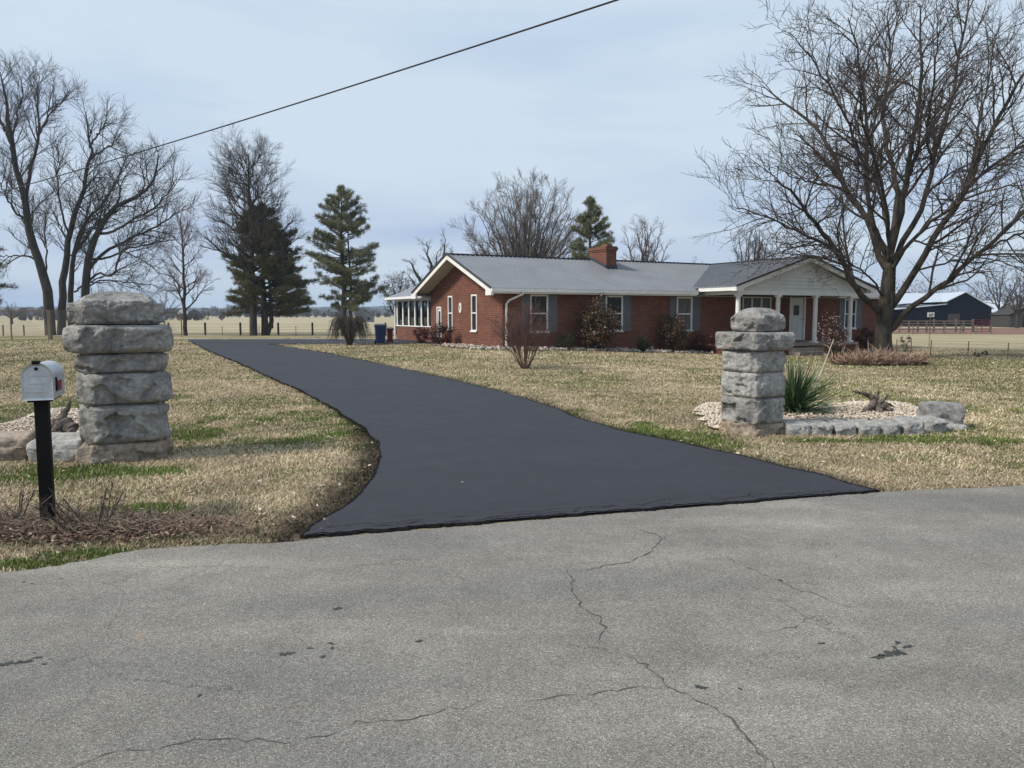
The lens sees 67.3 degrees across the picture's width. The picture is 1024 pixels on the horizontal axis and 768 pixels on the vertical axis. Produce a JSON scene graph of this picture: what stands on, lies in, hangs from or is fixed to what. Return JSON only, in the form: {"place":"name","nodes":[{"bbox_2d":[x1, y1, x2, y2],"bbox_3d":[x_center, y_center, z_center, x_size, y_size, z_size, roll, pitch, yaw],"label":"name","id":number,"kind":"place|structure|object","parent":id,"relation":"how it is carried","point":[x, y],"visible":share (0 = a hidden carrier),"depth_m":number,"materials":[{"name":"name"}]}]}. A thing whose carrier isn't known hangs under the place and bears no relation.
{"place":"outdoors","nodes":[
{"label":"outdoors","id":0,"kind":"place"},
{"bbox_2d":[0,407,78,431],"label":"gravel","id":1,"kind":"structure","parent":0,"point":[17,425],"depth_m":10.93,"materials":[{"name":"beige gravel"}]},
{"bbox_2d":[29,398,78,432],"bbox_3d":[-5.909,0.450,9.862,0.660,0.521,0.348,0,5,0],"label":"driftwood","id":2,"kind":"object","parent":1,"relation":"on","point":[62,422],"visible":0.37,"depth_m":9.88,"materials":[{"name":"wood"}]},
{"bbox_2d":[188,309,201,317],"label":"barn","id":3,"kind":"structure","parent":0,"point":[193,310],"depth_m":358.42,"materials":[{"name":"grey metal"}]},
{"bbox_2d":[0,306,392,309],"bbox_3d":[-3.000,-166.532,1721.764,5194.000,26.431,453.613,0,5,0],"label":"hills","id":4,"kind":"structure","parent":0,"point":[379,307],"depth_m":1742.31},
{"bbox_2d":[0,308,396,315],"bbox_3d":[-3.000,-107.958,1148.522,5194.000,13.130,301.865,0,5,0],"label":"hills","id":5,"kind":"structure","parent":0,"point":[382,311],"depth_m":1121.40,"materials":[{"name":"plant"}]},
{"bbox_2d":[173,338,396,338],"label":"gravel path","id":6,"kind":"structure","parent":0,"point":[267,338],"depth_m":42.63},
{"bbox_2d":[0,0,618,192],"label":"power line","id":7,"kind":"object","parent":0,"point":[569,15],"visible":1,"depth_m":17.29,"materials":[{"name":"rubber"}]},
{"bbox_2d":[355,310,373,321],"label":"outbuilding","id":8,"kind":"structure","parent":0,"point":[368,315],"depth_m":189.39,"materials":[{"name":"paint"}]},
{"bbox_2d":[0,486,1023,767],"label":"road","id":9,"kind":"structure","parent":0,"point":[870,630],"depth_m":3.72,"materials":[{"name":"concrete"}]},
{"bbox_2d":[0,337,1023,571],"bbox_3d":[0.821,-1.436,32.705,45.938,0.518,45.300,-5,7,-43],"label":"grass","id":10,"kind":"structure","parent":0,"point":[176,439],"depth_m":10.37,"materials":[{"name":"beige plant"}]},
{"bbox_2d":[0,316,1023,571],"bbox_3d":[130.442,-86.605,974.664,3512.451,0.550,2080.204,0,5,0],"label":"ground","id":11,"kind":"structure","parent":0,"point":[300,326],"depth_m":13.68,"materials":[{"name":"brown plant"}]},
{"bbox_2d":[0,246,18,305],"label":"evergreen tree","id":12,"kind":"object","parent":11,"relation":"on","point":[2,285],"visible":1,"depth_m":58.44,"materials":[{"name":"green plant"}]},
{"bbox_2d":[2,301,27,322],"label":"bare tree","id":13,"kind":"object","parent":11,"relation":"on","point":[12,313],"visible":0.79,"depth_m":149.20,"materials":[{"name":"brown plant"}]},
{"bbox_2d":[0,430,35,460],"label":"edging stone","id":14,"kind":"object","parent":11,"relation":"on","point":[13,444],"visible":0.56,"depth_m":8.43,"materials":[{"name":"beige stone"}]},
{"bbox_2d":[0,484,36,520],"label":"twiggy bush","id":15,"kind":"object","parent":11,"relation":"on","point":[21,507],"visible":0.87,"depth_m":5.83,"materials":[{"name":"brown plant"}]},
{"bbox_2d":[2,325,46,335],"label":"old field fence","id":16,"kind":"object","parent":11,"relation":"on","point":[24,330],"visible":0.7,"depth_m":67.82,"materials":[{"name":"wood"}]},
{"bbox_2d":[21,360,64,522],"bbox_3d":[-3.514,0.494,5.825,0.211,1.365,0.500,-2,6,-21],"label":"mailbox","id":17,"kind":"object","parent":11,"relation":"on","point":[42,385],"visible":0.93,"depth_m":5.68,"materials":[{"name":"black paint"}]},
{"bbox_2d":[21,361,54,400],"bbox_3d":[-3.441,-0.024,5.570,0.200,0.286,0.060,-2,6,-21],"label":"door","id":18,"kind":"structure","parent":17,"relation":"in","point":[37,379],"depth_m":5.57,"materials":[{"name":"metal"}]},
{"bbox_2d":[0,48,93,334],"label":"bare tree","id":19,"kind":"object","parent":11,"relation":"on","point":[27,217],"visible":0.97,"depth_m":67.87,"materials":[{"name":"brown plant"}]},
{"bbox_2d":[26,432,84,461],"bbox_3d":[-5.019,0.723,8.556,0.596,0.338,0.413,-1,5,-6],"label":"edging stone","id":20,"kind":"object","parent":11,"relation":"on","point":[66,445],"visible":0.45,"depth_m":8.38,"materials":[{"name":"stone"}]},
{"bbox_2d":[21,469,129,535],"bbox_3d":[-3.149,0.887,5.620,0.645,0.486,0.478,-1,5,-10],"label":"twiggy bush","id":21,"kind":"object","parent":11,"relation":"on","point":[68,510],"visible":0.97,"depth_m":5.62,"materials":[{"name":"brown plant"}]},
{"bbox_2d":[29,79,150,334],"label":"bare tree","id":22,"kind":"object","parent":11,"relation":"on","point":[62,301],"visible":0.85,"depth_m":70.47,"materials":[{"name":"brown plant"}]},
{"bbox_2d":[0,310,182,339],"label":"chain link fence","id":23,"kind":"object","parent":11,"relation":"on","point":[49,327],"visible":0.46,"depth_m":41.29,"materials":[{"name":"metal"}]},
{"bbox_2d":[76,280,112,297],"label":"bare tree","id":24,"kind":"object","parent":11,"relation":"on","point":[92,289],"visible":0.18,"depth_m":159.07,"materials":[{"name":"brown plant"}]},
{"bbox_2d":[48,148,145,325],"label":"bare tree","id":25,"kind":"object","parent":11,"relation":"on","point":[71,291],"visible":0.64,"depth_m":71.61,"materials":[{"name":"brown plant"}]},
{"bbox_2d":[97,277,137,290],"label":"bare tree","id":26,"kind":"object","parent":11,"relation":"on","point":[113,287],"visible":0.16,"depth_m":148.25,"materials":[{"name":"brown plant"}]},
{"bbox_2d":[62,291,173,464],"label":"stone pillar","id":27,"kind":"structure","parent":11,"relation":"on","point":[120,343],"depth_m":8.28,"materials":[{"name":"beige stone"}]},
{"bbox_2d":[17,311,224,320],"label":"hedgerow","id":28,"kind":"object","parent":11,"relation":"on","point":[196,316],"visible":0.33,"depth_m":231.57,"materials":[{"name":"brown plant"}]},
{"bbox_2d":[66,127,207,301],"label":"bare tree","id":29,"kind":"object","parent":11,"relation":"on","point":[90,261],"visible":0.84,"depth_m":69.23,"materials":[{"name":"brown plant"}]},
{"bbox_2d":[0,476,310,552],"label":"brushwood","id":30,"kind":"object","parent":11,"relation":"on","point":[12,522],"visible":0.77,"depth_m":5.65,"materials":[{"name":"brown plant"}]},
{"bbox_2d":[143,292,181,313],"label":"bare tree","id":31,"kind":"object","parent":11,"relation":"on","point":[165,302],"visible":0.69,"depth_m":169.48,"materials":[{"name":"brown plant"}]},
{"bbox_2d":[0,505,338,552],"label":"leaf litter","id":32,"kind":"object","parent":11,"relation":"on","point":[136,531],"visible":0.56,"depth_m":5.58,"materials":[{"name":"brown plant"}]},
{"bbox_2d":[149,192,219,335],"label":"bare tree","id":33,"kind":"object","parent":11,"relation":"on","point":[183,286],"visible":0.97,"depth_m":67.24,"materials":[{"name":"brown plant"}]},
{"bbox_2d":[0,305,393,317],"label":"woods","id":34,"kind":"object","parent":11,"relation":"on","point":[305,314],"visible":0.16,"depth_m":440.64,"materials":[{"name":"plant"}]},
{"bbox_2d":[184,122,311,335],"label":"bare tree","id":35,"kind":"object","parent":11,"relation":"on","point":[230,192],"visible":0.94,"depth_m":66.22,"materials":[{"name":"brown plant"}]},
{"bbox_2d":[220,200,321,335],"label":"evergreen tree","id":36,"kind":"object","parent":11,"relation":"on","point":[284,301],"visible":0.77,"depth_m":67.56,"materials":[{"name":"green plant"}]},
{"bbox_2d":[167,323,396,334],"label":"wire fence","id":37,"kind":"object","parent":11,"relation":"on","point":[222,332],"visible":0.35,"depth_m":70.44,"materials":[{"name":"brown wood"}]},
{"bbox_2d":[300,183,389,335],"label":"pine tree","id":38,"kind":"object","parent":11,"relation":"on","point":[359,294],"visible":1,"depth_m":65.43,"materials":[{"name":"green plant"}]},
{"bbox_2d":[326,310,371,344],"bbox_3d":[-7.116,-2.498,33.792,2.097,1.594,2.141,2,6,21],"label":"weeping shrub","id":39,"kind":"object","parent":11,"relation":"on","point":[348,328],"visible":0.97,"depth_m":33.50,"materials":[{"name":"brown plant"}]},
{"bbox_2d":[374,324,386,343],"bbox_3d":[-5.955,-2.257,34.725,0.560,0.926,0.622,-2,5,-17],"label":"wheeled bin","id":40,"kind":"object","parent":11,"relation":"on","point":[380,331],"visible":0.91,"depth_m":34.50,"materials":[{"name":"blue plastic"}]},
{"bbox_2d":[377,271,413,334],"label":"bare tree","id":41,"kind":"object","parent":11,"relation":"on","point":[407,286],"visible":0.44,"depth_m":71.24,"materials":[{"name":"brown plant"}]},
{"bbox_2d":[411,326,430,342],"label":"shrub","id":42,"kind":"object","parent":11,"relation":"on","point":[424,333],"visible":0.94,"depth_m":35.88,"materials":[{"name":"red plant"}]},
{"bbox_2d":[400,226,452,286],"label":"bare tree","id":43,"kind":"object","parent":11,"relation":"on","point":[418,276],"visible":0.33,"depth_m":59.25,"materials":[{"name":"brown plant"}]},
{"bbox_2d":[5,361,1023,546],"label":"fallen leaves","id":44,"kind":"object","parent":11,"relation":"on","point":[339,484],"visible":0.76,"depth_m":8.77,"materials":[{"name":"brown plant"}]},
{"bbox_2d":[485,292,556,368],"bbox_3d":[0.268,-1.414,20.303,1.867,2.122,2.063,2,5,19],"label":"bare shrub","id":45,"kind":"object","parent":11,"relation":"on","point":[524,337],"visible":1,"depth_m":20.30,"materials":[{"name":"brown plant"}]},
{"bbox_2d":[448,164,598,257],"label":"bare tree","id":46,"kind":"object","parent":11,"relation":"on","point":[524,246],"visible":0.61,"depth_m":71.72,"materials":[{"name":"brown plant"}]},
{"bbox_2d":[434,342,713,353],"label":"rock mulch","id":47,"kind":"object","parent":11,"relation":"on","point":[486,347],"visible":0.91,"depth_m":31.09,"materials":[{"name":"grey gravel"}]},
{"bbox_2d":[428,319,456,345],"bbox_3d":[-3.016,-2.258,33.390,1.297,1.257,1.104,0,5,0],"label":"shrub","id":48,"kind":"object","parent":47,"relation":"on","point":[436,336],"visible":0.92,"depth_m":33.26,"materials":[{"name":"red plant"}]},
{"bbox_2d":[554,332,576,348],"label":"shrub","id":49,"kind":"object","parent":47,"relation":"on","point":[561,339],"visible":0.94,"depth_m":30.15,"materials":[{"name":"green plant"}]},
{"bbox_2d":[573,292,628,349],"bbox_3d":[3.427,-2.555,30.907,2.134,2.528,2.213,5,7,43],"label":"shrub","id":50,"kind":"object","parent":47,"relation":"on","point":[600,327],"visible":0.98,"depth_m":30.66,"materials":[{"name":"brown plant"}]},
{"bbox_2d":[636,336,651,351],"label":"shrub","id":51,"kind":"object","parent":47,"relation":"on","point":[640,343],"visible":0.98,"depth_m":32.02,"materials":[{"name":"green plant"}]},
{"bbox_2d":[654,311,692,351],"bbox_3d":[6.935,-2.228,33.003,1.608,1.837,1.881,0,5,0],"label":"shrub","id":52,"kind":"object","parent":47,"relation":"on","point":[677,327],"visible":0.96,"depth_m":32.84,"materials":[{"name":"brown plant"}]},
{"bbox_2d":[687,329,715,351],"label":"shrub","id":53,"kind":"object","parent":47,"relation":"on","point":[704,347],"visible":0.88,"depth_m":33.60,"materials":[{"name":"red plant"}]},
{"bbox_2d":[568,195,617,258],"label":"pine tree","id":54,"kind":"object","parent":11,"relation":"on","point":[587,219],"visible":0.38,"depth_m":64.57,"materials":[{"name":"green plant"}]},
{"bbox_2d":[384,244,895,355],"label":"brick house","id":55,"kind":"structure","parent":11,"relation":"on","point":[480,288],"depth_m":33.76,"materials":[{"name":"brick"}]},
{"bbox_2d":[436,307,441,342],"bbox_3d":[-3.324,-2.659,35.531,0.100,1.810,0.540,-3,6,-28],"label":"door","id":56,"kind":"structure","parent":55,"relation":"in","point":[439,309],"depth_m":35.51,"materials":[{"name":"white paint"}]},
{"bbox_2d":[448,296,452,330],"bbox_3d":[-2.756,-3.148,34.330,0.120,1.560,0.560,-3,6,-28],"label":"window","id":57,"kind":"structure","parent":55,"relation":"in","point":[451,297],"depth_m":34.37,"materials":[{"name":"white paint"}]},
{"bbox_2d":[470,294,476,331],"bbox_3d":[-1.586,-2.954,32.135,0.120,1.570,0.610,-3,6,-28],"label":"window","id":58,"kind":"structure","parent":55,"relation":"in","point":[474,296],"depth_m":32.24,"materials":[{"name":"white paint"}]},
{"bbox_2d":[530,294,548,332],"bbox_3d":[1.082,-2.796,30.632,0.880,1.525,0.120,-3,6,-28],"label":"window","id":59,"kind":"structure","parent":55,"relation":"in","point":[544,300],"depth_m":30.69,"materials":[{"name":"glass"}]},
{"bbox_2d":[606,296,623,331],"bbox_3d":[4.299,-2.950,32.335,0.940,1.525,0.120,-3,6,-28],"label":"window","id":60,"kind":"structure","parent":55,"relation":"in","point":[617,300],"depth_m":32.43,"materials":[{"name":"glass"}]},
{"bbox_2d":[677,297,692,331],"bbox_3d":[7.649,-3.093,34.107,0.950,1.530,0.120,-3,6,-28],"label":"window","id":61,"kind":"structure","parent":55,"relation":"in","point":[683,303],"depth_m":34.19,"materials":[{"name":"white paint"}]},
{"bbox_2d":[742,297,771,309],"bbox_3d":[11.497,-3.379,36.163,1.830,1.450,0.070,-3,6,-28],"label":"window","id":62,"kind":"structure","parent":55,"relation":"in","point":[748,302],"depth_m":36.14,"materials":[{"name":"white glass"}]},
{"bbox_2d":[789,296,805,339],"bbox_3d":[13.873,-3.206,37.460,1.080,2.110,0.110,-3,6,-28],"label":"door","id":63,"kind":"structure","parent":55,"relation":"in","point":[797,311],"depth_m":37.50,"materials":[{"name":"paint"}]},
{"bbox_2d":[844,299,856,328],"bbox_3d":[17.240,-3.552,39.180,0.930,1.530,0.120,-3,6,-28],"label":"window","id":64,"kind":"structure","parent":55,"relation":"in","point":[846,300],"depth_m":39.30,"materials":[{"name":"white paint"}]},
{"bbox_2d":[618,214,674,261],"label":"bare tree","id":65,"kind":"object","parent":11,"relation":"on","point":[646,254],"visible":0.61,"depth_m":84.02,"materials":[{"name":"brown plant"}]},
{"bbox_2d":[715,308,794,436],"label":"stone pillar","id":66,"kind":"structure","parent":11,"relation":"on","point":[755,343],"depth_m":10.18,"materials":[{"name":"beige stone"}]},
{"bbox_2d":[731,220,787,261],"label":"bare tree","id":67,"kind":"object","parent":11,"relation":"on","point":[752,248],"visible":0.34,"depth_m":88.72,"materials":[{"name":"brown plant"}]},
{"bbox_2d":[782,419,810,434],"bbox_3d":[3.811,0.606,10.386,0.374,0.238,0.391,0,5,-4],"label":"edging stone","id":68,"kind":"object","parent":11,"relation":"on","point":[796,426],"visible":0.59,"depth_m":10.22,"materials":[{"name":"stone"}]},
{"bbox_2d":[805,420,833,434],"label":"edging stone","id":69,"kind":"object","parent":11,"relation":"on","point":[819,427],"visible":0.6,"depth_m":10.20,"materials":[{"name":"stone"}]},
{"bbox_2d":[812,312,850,356],"bbox_3d":[13.514,-2.121,32.270,1.544,2.048,1.466,0,5,0],"label":"shrub","id":70,"kind":"object","parent":11,"relation":"on","point":[830,342],"visible":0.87,"depth_m":32.30,"materials":[{"name":"brown plant"}]},
{"bbox_2d":[828,347,846,355],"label":"shrub","id":71,"kind":"object","parent":11,"relation":"on","point":[839,349],"visible":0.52,"depth_m":32.10,"materials":[{"name":"brown plant"}]},
{"bbox_2d":[827,420,855,435],"bbox_3d":[4.424,0.613,10.348,0.321,0.232,0.374,-1,5,-7],"label":"edging stone","id":72,"kind":"object","parent":11,"relation":"on","point":[842,427],"visible":0.59,"depth_m":10.20,"materials":[{"name":"stone"}]},
{"bbox_2d":[680,0,1023,352],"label":"maple tree","id":73,"kind":"object","parent":11,"relation":"on","point":[888,259],"visible":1,"depth_m":30.05,"materials":[{"name":"brown plant"}]},
{"bbox_2d":[848,419,880,435],"bbox_3d":[4.731,0.609,10.358,0.335,0.240,0.381,-1,5,-8],"label":"edging stone","id":74,"kind":"object","parent":11,"relation":"on","point":[864,427],"visible":0.53,"depth_m":10.20,"materials":[{"name":"stone"}]},
{"bbox_2d":[827,340,934,365],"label":"dry stems","id":75,"kind":"object","parent":11,"relation":"on","point":[875,358],"visible":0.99,"depth_m":26.72,"materials":[{"name":"brown plant"}]},
{"bbox_2d":[872,419,901,434],"bbox_3d":[5.049,0.607,10.380,0.315,0.239,0.380,-1,5,-10],"label":"edging stone","id":76,"kind":"object","parent":11,"relation":"on","point":[888,427],"visible":0.5,"depth_m":10.23,"materials":[{"name":"stone"}]},
{"bbox_2d":[898,335,911,352],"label":"shrub","id":77,"kind":"object","parent":11,"relation":"on","point":[903,341],"visible":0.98,"depth_m":35.68,"materials":[{"name":"brown plant"}]},
{"bbox_2d":[891,416,924,434],"bbox_3d":[5.364,0.588,10.426,0.328,0.269,0.373,-1,5,-11],"label":"edging stone","id":78,"kind":"object","parent":11,"relation":"on","point":[910,425],"visible":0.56,"depth_m":10.27,"materials":[{"name":"stone"}]},
{"bbox_2d":[911,277,948,292],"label":"bare tree","id":79,"kind":"object","parent":11,"relation":"on","point":[925,289],"visible":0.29,"depth_m":188.13,"materials":[{"name":"brown plant"}]},
{"bbox_2d":[913,415,947,432],"bbox_3d":[5.765,0.576,10.589,0.327,0.264,0.388,-1,5,-13],"label":"edging stone","id":80,"kind":"object","parent":11,"relation":"on","point":[933,423],"visible":0.6,"depth_m":10.46,"materials":[{"name":"stone"}]},
{"bbox_2d":[927,312,934,342],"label":"field sign","id":81,"kind":"object","parent":11,"relation":"on","point":[930,314],"visible":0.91,"depth_m":41.73,"materials":[{"name":"metal"}]},
{"bbox_2d":[917,401,964,423],"bbox_3d":[6.149,0.425,11.025,0.578,0.337,0.398,1,5,14],"label":"edging stone","id":82,"kind":"object","parent":11,"relation":"on","point":[953,412],"visible":0.63,"depth_m":10.86,"materials":[{"name":"stone"}]},
{"bbox_2d":[869,272,1023,304],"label":"woods behind barn","id":83,"kind":"object","parent":11,"relation":"on","point":[1005,295],"visible":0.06,"depth_m":257.90,"materials":[{"name":"brown plant"}]},
{"bbox_2d":[946,422,967,430],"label":"edging stone","id":84,"kind":"object","parent":11,"relation":"on","point":[950,426],"visible":0.33,"depth_m":10.65,"materials":[{"name":"stone"}]},
{"bbox_2d":[892,328,1023,333],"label":"dirt yard","id":85,"kind":"structure","parent":11,"relation":"on","point":[1007,330],"depth_m":84.42,"materials":[{"name":"brown soil"}]},
{"bbox_2d":[898,319,973,331],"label":"corral fence","id":86,"kind":"object","parent":85,"relation":"on","point":[934,326],"visible":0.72,"depth_m":79.70,"materials":[{"name":"brown wood"}]},
{"bbox_2d":[974,320,990,331],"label":"red gate","id":87,"kind":"structure","parent":86,"relation":"attached to","point":[982,326],"depth_m":79.76,"materials":[{"name":"paint"}]},
{"bbox_2d":[912,325,991,333],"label":"corral fence","id":88,"kind":"object","parent":85,"relation":"on","point":[945,328],"visible":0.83,"depth_m":73.81,"materials":[{"name":"wood"}]},
{"bbox_2d":[989,305,1023,327],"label":"gabled shed","id":89,"kind":"structure","parent":85,"relation":"on","point":[1005,316],"depth_m":112.96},
{"bbox_2d":[996,272,1023,327],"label":"bare tree","id":90,"kind":"object","parent":85,"relation":"on","point":[1018,307],"visible":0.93,"depth_m":104.50,"materials":[{"name":"brown plant"}]},
{"bbox_2d":[896,339,1021,358],"bbox_3d":[19.440,-1.331,31.611,0.383,0.811,7.914,-3,6,-28],"label":"pasture fence","id":91,"kind":"object","parent":11,"relation":"on","point":[954,343],"visible":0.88,"depth_m":32.48,"materials":[{"name":"wood"}]},
{"bbox_2d":[968,281,995,300],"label":"bare tree","id":92,"kind":"object","parent":11,"relation":"on","point":[979,292],"visible":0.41,"depth_m":227.84,"materials":[{"name":"brown plant"}]},
{"bbox_2d":[975,257,1023,309],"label":"bare tree","id":93,"kind":"object","parent":11,"relation":"on","point":[998,304],"visible":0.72,"depth_m":117.19,"materials":[{"name":"brown plant"}]},
{"bbox_2d":[997,269,1022,303],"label":"bare tree","id":94,"kind":"object","parent":11,"relation":"on","point":[1005,284],"visible":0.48,"depth_m":151.91,"materials":[{"name":"plant"}]},
{"bbox_2d":[0,0,1023,307],"label":"sky","id":95,"kind":"structure","parent":0,"point":[614,101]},
{"bbox_2d":[188,339,878,537],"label":"driveway","id":96,"kind":"structure","parent":0,"point":[503,456],"depth_m":8.34,"materials":[{"name":"black asphalt"}]},
{"bbox_2d":[386,327,393,342],"bbox_3d":[-5.673,-2.254,35.685,0.360,0.746,0.422,-2,5,-17],"label":"bin","id":97,"kind":"object","parent":96,"relation":"on","point":[389,334],"visible":0.95,"depth_m":35.55,"materials":[{"name":"red paint"}]},
{"bbox_2d":[692,400,917,428],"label":"gravel","id":98,"kind":"structure","parent":0,"point":[850,412],"depth_m":11.96,"materials":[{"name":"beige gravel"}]},
{"bbox_2d":[783,339,850,417],"bbox_3d":[4.425,-0.113,12.132,1.677,1.190,1.676,0,5,0],"label":"yucca","id":99,"kind":"object","parent":98,"relation":"on","point":[797,398],"visible":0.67,"depth_m":12.00,"materials":[{"name":"green plant"}]},
{"bbox_2d":[853,390,894,413],"bbox_3d":[5.779,0.320,12.172,0.686,0.424,0.344,0,5,0],"label":"driftwood","id":100,"kind":"object","parent":98,"relation":"on","point":[876,404],"visible":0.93,"depth_m":12.19,"materials":[{"name":"wood"}]},
{"bbox_2d":[892,292,994,325],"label":"black barn","id":101,"kind":"structure","parent":0,"point":[960,307],"depth_m":126.67,"materials":[{"name":"metal"}]},
{"bbox_2d":[948,314,959,322],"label":"door","id":102,"kind":"structure","parent":101,"relation":"in","point":[951,317],"depth_m":126.54,"materials":[{"name":"grey metal"}]},
{"bbox_2d":[984,301,1002,313],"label":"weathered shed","id":103,"kind":"structure","parent":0,"point":[994,306],"depth_m":134.51,"materials":[{"name":"metal"}]},
{"label":"garden bed","id":104,"kind":"structure","parent":0,"visible":0},
{"bbox_2d":[853,326,874,348],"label":"shrub","id":105,"kind":"object","parent":104,"relation":"on","point":[868,333],"visible":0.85,"depth_m":38.48,"materials":[{"name":"red plant"}]}
]}

